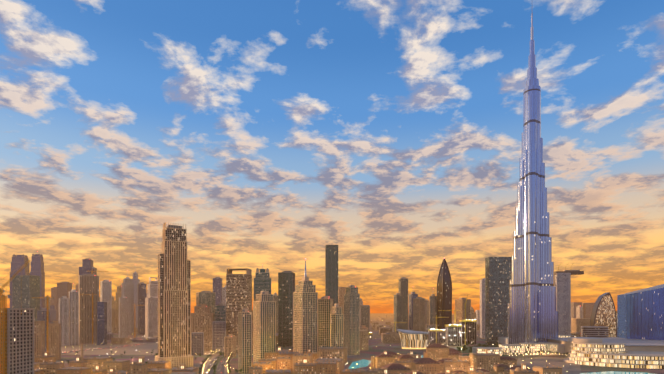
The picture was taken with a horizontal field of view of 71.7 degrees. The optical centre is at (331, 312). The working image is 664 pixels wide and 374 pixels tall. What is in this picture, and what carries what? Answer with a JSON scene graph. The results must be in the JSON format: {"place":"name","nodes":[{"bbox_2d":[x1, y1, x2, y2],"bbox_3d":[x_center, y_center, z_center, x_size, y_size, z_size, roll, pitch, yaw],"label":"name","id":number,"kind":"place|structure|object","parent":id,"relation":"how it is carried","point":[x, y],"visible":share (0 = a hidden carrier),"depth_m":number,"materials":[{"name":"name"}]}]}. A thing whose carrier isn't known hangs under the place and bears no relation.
{"place":"outdoors","nodes":[
{"label":"outdoors","id":0,"kind":"place"},
{"bbox_2d":[12,275,39,320],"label":"tower","id":1,"kind":"structure","parent":0,"point":[25,289],"depth_m":1267.67,"materials":[{"name":"glass"}]},
{"bbox_2d":[45,296,50,308],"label":"tower","id":2,"kind":"structure","parent":0,"point":[46,302],"depth_m":2797.60,"materials":[{"name":"metal"}]},
{"bbox_2d":[51,287,56,308],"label":"tower","id":3,"kind":"structure","parent":0,"point":[54,294],"depth_m":2620.38,"materials":[{"name":"metal"}]},
{"bbox_2d":[57,282,71,320],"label":"tower","id":4,"kind":"structure","parent":0,"point":[64,288],"depth_m":2317.74,"materials":[{"name":"concrete"}]},
{"bbox_2d":[100,280,111,332],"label":"tower","id":5,"kind":"structure","parent":0,"point":[106,289],"depth_m":1621.11,"materials":[{"name":"concrete"}]},
{"bbox_2d":[112,296,115,307],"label":"tower","id":6,"kind":"structure","parent":0,"point":[113,303],"depth_m":3117.26,"materials":[{"name":"concrete"}]},
{"bbox_2d":[116,286,120,326],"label":"tower","id":7,"kind":"structure","parent":0,"point":[118,294],"depth_m":2966.19,"materials":[{"name":"concrete"}]},
{"bbox_2d":[111,337,129,343],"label":"building","id":8,"kind":"structure","parent":0,"point":[121,340],"depth_m":1335.90,"materials":[{"name":"concrete"}]},
{"bbox_2d":[119,296,127,336],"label":"tower","id":9,"kind":"structure","parent":0,"point":[123,316],"depth_m":1715.17,"materials":[{"name":"concrete"}]},
{"bbox_2d":[121,277,133,334],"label":"tower","id":10,"kind":"structure","parent":0,"point":[127,287],"depth_m":1925.75,"materials":[{"name":"metal"}]},
{"bbox_2d":[132,272,139,329],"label":"tower","id":11,"kind":"structure","parent":0,"point":[135,280],"depth_m":2109.79,"materials":[{"name":"metal"}]},
{"bbox_2d":[130,337,146,341],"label":"building","id":12,"kind":"structure","parent":0,"point":[139,339],"depth_m":1423.47,"materials":[{"name":"metal"}]},
{"bbox_2d":[138,282,145,334],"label":"tower","id":13,"kind":"structure","parent":0,"point":[141,301],"depth_m":1914.83,"materials":[{"name":"metal"}]},
{"bbox_2d":[145,296,157,337],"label":"tower","id":14,"kind":"structure","parent":0,"point":[151,316],"depth_m":1616.39,"materials":[{"name":"metal"}]},
{"bbox_2d":[147,277,157,297],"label":"tower","id":15,"kind":"structure","parent":0,"point":[152,288],"depth_m":1818.36,"materials":[{"name":"metal"}]},
{"bbox_2d":[191,304,213,350],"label":"tower","id":16,"kind":"structure","parent":0,"point":[202,317],"depth_m":1104.86,"materials":[{"name":"concrete"}]},
{"bbox_2d":[213,277,221,304],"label":"tower","id":17,"kind":"structure","parent":0,"point":[217,285],"depth_m":2005.20,"materials":[{"name":"concrete"}]},
{"bbox_2d":[212,321,225,353],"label":"tower","id":18,"kind":"structure","parent":0,"point":[218,331],"depth_m":1041.21,"materials":[{"name":"metal"}]},
{"bbox_2d":[222,286,225,304],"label":"tower","id":19,"kind":"structure","parent":0,"point":[224,295],"depth_m":1902.14,"materials":[{"name":"metal"}]},
{"bbox_2d":[273,293,277,332],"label":"tower","id":20,"kind":"structure","parent":0,"point":[275,296],"depth_m":2053.85,"materials":[{"name":"metal"}]},
{"bbox_2d":[278,271,294,346],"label":"tower","id":21,"kind":"structure","parent":0,"point":[286,284],"depth_m":1249.13,"materials":[{"name":"metal"}]},
{"bbox_2d":[325,245,337,306],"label":"tower","id":22,"kind":"structure","parent":0,"point":[331,271],"depth_m":1396.75,"materials":[{"name":"glass"}]},
{"bbox_2d":[338,287,345,323],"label":"tower","id":23,"kind":"structure","parent":0,"point":[341,291],"depth_m":2807.60,"materials":[{"name":"concrete"}]},
{"bbox_2d":[344,285,359,354],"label":"tower","id":24,"kind":"structure","parent":0,"point":[352,320],"depth_m":1001.89,"materials":[{"name":"concrete"}]},
{"bbox_2d":[61,338,652,373],"bbox_3d":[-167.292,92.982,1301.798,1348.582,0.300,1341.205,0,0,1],"label":"flatwork","id":25,"kind":"object","parent":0,"point":[148,348],"visible":0.38,"depth_m":947.93,"materials":[{"name":"concrete"}]},
{"bbox_2d":[59,296,68,345],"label":"tower","id":26,"kind":"structure","parent":25,"relation":"on","point":[64,311],"depth_m":1294.75,"materials":[{"name":"concrete"}]},
{"bbox_2d":[69,288,78,344],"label":"tower","id":27,"kind":"structure","parent":25,"relation":"on","point":[73,317],"depth_m":1314.06,"materials":[{"name":"concrete"}]},
{"bbox_2d":[97,302,106,344],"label":"tower","id":28,"kind":"structure","parent":25,"relation":"on","point":[101,323],"depth_m":1305.95,"materials":[{"name":"metal"}]},
{"bbox_2d":[215,303,225,320],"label":"tower","id":29,"kind":"structure","parent":25,"relation":"on","point":[220,311],"depth_m":1152.08,"materials":[{"name":"glass"}]},
{"bbox_2d":[224,334,235,357],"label":"tower","id":30,"kind":"structure","parent":25,"relation":"on","point":[229,343],"depth_m":947.04,"materials":[{"name":"concrete"}]},
{"bbox_2d":[56,313,663,373],"bbox_3d":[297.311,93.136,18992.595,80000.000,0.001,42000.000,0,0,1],"label":"ground","id":31,"kind":"structure","parent":0,"point":[376,346],"depth_m":992.01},
{"bbox_2d":[1,308,34,373],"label":"skyscraper","id":32,"kind":"structure","parent":31,"relation":"on","point":[20,343],"depth_m":442.43,"materials":[{"name":"concrete"}]},
{"bbox_2d":[10,254,29,307],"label":"skyscraper","id":33,"kind":"structure","parent":31,"relation":"on","point":[18,262],"depth_m":2026.53,"materials":[{"name":"metal"}]},
{"bbox_2d":[30,251,44,308],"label":"skyscraper","id":34,"kind":"structure","parent":31,"relation":"on","point":[37,265],"depth_m":2025.04,"materials":[{"name":"metal"}]},
{"bbox_2d":[34,321,44,361],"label":"tower","id":35,"kind":"structure","parent":31,"relation":"on","point":[39,338],"depth_m":760.96,"materials":[{"name":"concrete"}]},
{"bbox_2d":[37,308,49,351],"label":"tower","id":36,"kind":"structure","parent":31,"relation":"on","point":[41,314],"depth_m":1006.51,"materials":[{"name":"concrete"}]},
{"bbox_2d":[49,305,55,322],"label":"tower","id":37,"kind":"structure","parent":31,"relation":"on","point":[52,309],"depth_m":2107.35,"materials":[{"name":"concrete"}]},
{"bbox_2d":[48,321,60,359],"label":"tower","id":38,"kind":"structure","parent":31,"relation":"on","point":[54,337],"depth_m":891.53,"materials":[{"name":"metal"}]},
{"bbox_2d":[0,260,143,373],"bbox_3d":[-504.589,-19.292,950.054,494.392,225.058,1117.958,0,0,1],"label":"cranes","id":39,"kind":"object","parent":31,"relation":"on","point":[4,321],"visible":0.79,"depth_m":426.86},
{"bbox_2d":[79,258,96,275],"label":"tower","id":40,"kind":"structure","parent":31,"relation":"on","point":[87,264],"depth_m":1769.21,"materials":[{"name":"metal"}]},
{"bbox_2d":[79,274,98,343],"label":"tower","id":41,"kind":"structure","parent":31,"relation":"on","point":[89,283],"depth_m":1358.69,"materials":[{"name":"concrete"}]},
{"bbox_2d":[107,332,112,339],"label":"building","id":42,"kind":"structure","parent":31,"relation":"on","point":[109,336],"depth_m":1558.92,"materials":[{"name":"metal"}]},
{"bbox_2d":[112,308,117,326],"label":"tower","id":43,"kind":"structure","parent":31,"relation":"on","point":[114,317],"depth_m":2313.83,"materials":[{"name":"metal"}]},
{"bbox_2d":[144,337,157,341],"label":"building","id":44,"kind":"structure","parent":31,"relation":"on","point":[152,339],"depth_m":1450.54,"materials":[{"name":"metal"}]},
{"bbox_2d":[155,222,192,367],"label":"tower","id":45,"kind":"structure","parent":31,"relation":"on","point":[174,305],"depth_m":727.49,"materials":[{"name":"brown metal"}]},
{"bbox_2d":[191,332,203,355],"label":"tower","id":46,"kind":"structure","parent":31,"relation":"on","point":[197,342],"depth_m":990.46,"materials":[{"name":"metal"}]},
{"bbox_2d":[196,291,215,320],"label":"tower","id":47,"kind":"structure","parent":31,"relation":"on","point":[205,297],"depth_m":1518.87,"materials":[{"name":"concrete"}]},
{"bbox_2d":[226,268,251,352],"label":"tower","id":48,"kind":"structure","parent":31,"relation":"on","point":[238,292],"depth_m":1053.21,"materials":[{"name":"brown metal"}]},
{"bbox_2d":[238,308,251,373],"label":"tower","id":49,"kind":"structure","parent":31,"relation":"on","point":[244,339],"depth_m":702.15,"materials":[{"name":"concrete"}]},
{"bbox_2d":[252,320,252,349],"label":"tower","id":50,"kind":"structure","parent":31,"relation":"on","point":[252,334],"depth_m":1152.40,"materials":[{"name":"metal"}]},
{"bbox_2d":[254,264,270,300],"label":"tower","id":51,"kind":"structure","parent":31,"relation":"on","point":[262,280],"depth_m":1152.82,"materials":[{"name":"glass"}]},
{"bbox_2d":[253,291,275,361],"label":"tower","id":52,"kind":"structure","parent":31,"relation":"on","point":[264,321],"depth_m":766.29,"materials":[{"name":"concrete"}]},
{"bbox_2d":[112,315,479,334],"bbox_3d":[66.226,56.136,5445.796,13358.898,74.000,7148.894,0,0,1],"label":"sprawl","id":53,"kind":"structure","parent":31,"relation":"on","point":[377,326],"depth_m":2402.14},
{"bbox_2d":[34,343,561,373],"bbox_3d":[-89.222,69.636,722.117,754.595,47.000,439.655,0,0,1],"label":"low-rise buildings","id":54,"kind":"structure","parent":31,"relation":"on","point":[439,358],"depth_m":607.16,"materials":[{"name":"concrete"}]},
{"bbox_2d":[293,258,317,352],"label":"tower","id":55,"kind":"structure","parent":31,"relation":"on","point":[305,316],"depth_m":827.25,"materials":[{"name":"concrete"}]},
{"bbox_2d":[65,347,551,373],"bbox_3d":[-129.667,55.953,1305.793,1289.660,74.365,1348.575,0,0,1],"label":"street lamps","id":56,"kind":"object","parent":31,"relation":"on","point":[226,360],"visible":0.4,"depth_m":909.44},
{"bbox_2d":[68,342,567,373],"bbox_3d":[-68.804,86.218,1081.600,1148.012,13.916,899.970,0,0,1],"label":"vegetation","id":57,"kind":"object","parent":31,"relation":"on","point":[463,349],"visible":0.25,"depth_m":931.96,"materials":[{"name":"green plant"}]},
{"bbox_2d":[318,296,332,350],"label":"tower","id":58,"kind":"structure","parent":31,"relation":"on","point":[325,304],"depth_m":898.26,"materials":[{"name":"concrete"}]},
{"bbox_2d":[92,332,570,371],"bbox_3d":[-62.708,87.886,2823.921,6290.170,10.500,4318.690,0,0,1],"label":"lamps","id":59,"kind":"object","parent":31,"relation":"on","point":[345,364],"visible":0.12,"depth_m":981.92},
{"bbox_2d":[330,303,342,346],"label":"tower","id":60,"kind":"structure","parent":31,"relation":"on","point":[336,327],"depth_m":759.87,"materials":[{"name":"concrete"}]},
{"bbox_2d":[381,332,400,342],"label":"building","id":61,"kind":"structure","parent":31,"relation":"on","point":[390,337],"depth_m":1397.93,"materials":[{"name":"concrete"}]},
{"bbox_2d":[397,329,427,348],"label":"opera house","id":62,"kind":"structure","parent":31,"relation":"on","point":[409,339],"depth_m":1165.06,"materials":[{"name":"beige glass"}]},
{"bbox_2d":[413,297,425,331],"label":"tower","id":63,"kind":"structure","parent":31,"relation":"on","point":[419,313],"depth_m":1350.41,"materials":[{"name":"metal"}]},
{"bbox_2d":[368,320,476,345],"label":"lit buildings","id":64,"kind":"structure","parent":31,"relation":"on","point":[452,335],"depth_m":1311.60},
{"bbox_2d":[393,295,467,344],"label":"cranes","id":65,"kind":"object","parent":31,"relation":"on","point":[445,317],"visible":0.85,"depth_m":1317.56},
{"bbox_2d":[426,325,436,341],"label":"building","id":66,"kind":"structure","parent":31,"relation":"on","point":[431,327],"depth_m":1465.59,"materials":[{"name":"metal"}]},
{"bbox_2d":[429,294,436,324],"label":"tower","id":67,"kind":"structure","parent":31,"relation":"on","point":[433,306],"depth_m":1491.01,"materials":[{"name":"metal"}]},
{"bbox_2d":[455,298,470,324],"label":"tower","id":68,"kind":"structure","parent":31,"relation":"on","point":[460,303],"depth_m":1500.10,"materials":[{"name":"metal"}]},
{"bbox_2d":[485,257,510,345],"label":"skyscraper","id":69,"kind":"structure","parent":31,"relation":"on","point":[497,274],"depth_m":1288.95,"materials":[{"name":"glass"}]},
{"bbox_2d":[472,335,575,355],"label":"podium building","id":70,"kind":"structure","parent":31,"relation":"on","point":[520,348],"depth_m":998.14,"materials":[{"name":"beige glass"}]},
{"bbox_2d":[508,13,557,343],"bbox_3d":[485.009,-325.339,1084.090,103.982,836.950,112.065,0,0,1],"label":"skyscraper","id":71,"kind":"structure","parent":31,"relation":"on","point":[532,315],"depth_m":1075.90,"materials":[{"name":"metal"}]},
{"bbox_2d":[576,306,582,317],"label":"tower","id":72,"kind":"structure","parent":31,"relation":"on","point":[579,311],"depth_m":2242.19,"materials":[{"name":"metal"}]},
{"bbox_2d":[498,337,663,368],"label":"shopping mall","id":73,"kind":"structure","parent":31,"relation":"on","point":[622,352],"depth_m":824.97},
{"bbox_2d":[581,326,608,337],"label":"building","id":74,"kind":"structure","parent":31,"relation":"on","point":[595,331],"depth_m":1239.69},
{"bbox_2d":[617,284,663,339],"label":"building","id":75,"kind":"structure","parent":31,"relation":"on","point":[640,314],"depth_m":1050.23,"materials":[{"name":"blue glass"}]},
{"bbox_2d":[360,298,362,324],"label":"tower","id":76,"kind":"structure","parent":0,"point":[361,302],"depth_m":2918.00,"materials":[{"name":"metal"}]},
{"bbox_2d":[360,330,367,349],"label":"building","id":77,"kind":"structure","parent":0,"point":[364,339],"depth_m":1128.68,"materials":[{"name":"concrete"}]},
{"bbox_2d":[360,325,367,329],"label":"building","id":78,"kind":"structure","parent":0,"point":[363,327],"depth_m":1181.87,"materials":[{"name":"concrete"}]},
{"bbox_2d":[361,305,369,332],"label":"tower","id":79,"kind":"structure","parent":0,"point":[365,314],"depth_m":2068.33,"materials":[{"name":"metal"}]},
{"bbox_2d":[394,293,401,332],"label":"tower","id":80,"kind":"structure","parent":0,"point":[397,307],"depth_m":1496.25,"materials":[{"name":"metal"}]},
{"bbox_2d":[399,277,407,329],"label":"tower","id":81,"kind":"structure","parent":0,"point":[403,286],"depth_m":1643.44,"materials":[{"name":"metal"}]},
{"bbox_2d":[409,292,417,330],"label":"tower","id":82,"kind":"structure","parent":0,"point":[412,295],"depth_m":1445.75,"materials":[{"name":"metal"}]},
{"bbox_2d":[426,299,428,324],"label":"tower","id":83,"kind":"structure","parent":0,"point":[427,311],"depth_m":2650.61,"materials":[{"name":"metal"}]},
{"bbox_2d":[437,258,451,329],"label":"pointed tower","id":84,"kind":"structure","parent":0,"point":[444,291],"depth_m":1442.98,"materials":[{"name":"brown glass"}]},
{"bbox_2d":[471,305,475,319],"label":"building","id":85,"kind":"structure","parent":0,"point":[473,315],"depth_m":2461.41,"materials":[{"name":"metal"}]},
{"bbox_2d":[475,310,479,323],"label":"tower","id":86,"kind":"structure","parent":0,"point":[477,316],"depth_m":2799.49,"materials":[{"name":"metal"}]},
{"bbox_2d":[480,278,484,337],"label":"tower","id":87,"kind":"structure","parent":0,"point":[482,308],"depth_m":1686.01,"materials":[{"name":"metal"}]},
{"bbox_2d":[554,273,570,334],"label":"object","id":88,"kind":"structure","parent":0,"point":[562,283],"depth_m":1337.29,"materials":[{"name":"metal"}]},
{"bbox_2d":[554,264,583,274],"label":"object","id":89,"kind":"structure","parent":88,"relation":"attached to","point":[575,272],"depth_m":1338.03,"materials":[{"name":"concrete"}]},
{"bbox_2d":[571,332,580,336],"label":"building","id":90,"kind":"structure","parent":0,"point":[577,334],"depth_m":1422.50,"materials":[{"name":"metal"}]},
{"bbox_2d":[571,302,581,317],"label":"building","id":91,"kind":"structure","parent":0,"point":[574,305],"depth_m":2575.38,"materials":[{"name":"metal"}]},
{"bbox_2d":[571,318,590,332],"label":"building","id":92,"kind":"structure","parent":0,"point":[577,324],"depth_m":1680.03,"materials":[{"name":"metal"}]},
{"bbox_2d":[582,303,594,317],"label":"building","id":93,"kind":"structure","parent":0,"point":[587,309],"depth_m":2575.30,"materials":[{"name":"metal"}]},
{"bbox_2d":[590,292,616,336],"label":"curved building","id":94,"kind":"structure","parent":0,"point":[603,314],"depth_m":1377.80,"materials":[{"name":"beige glass"}]}
]}

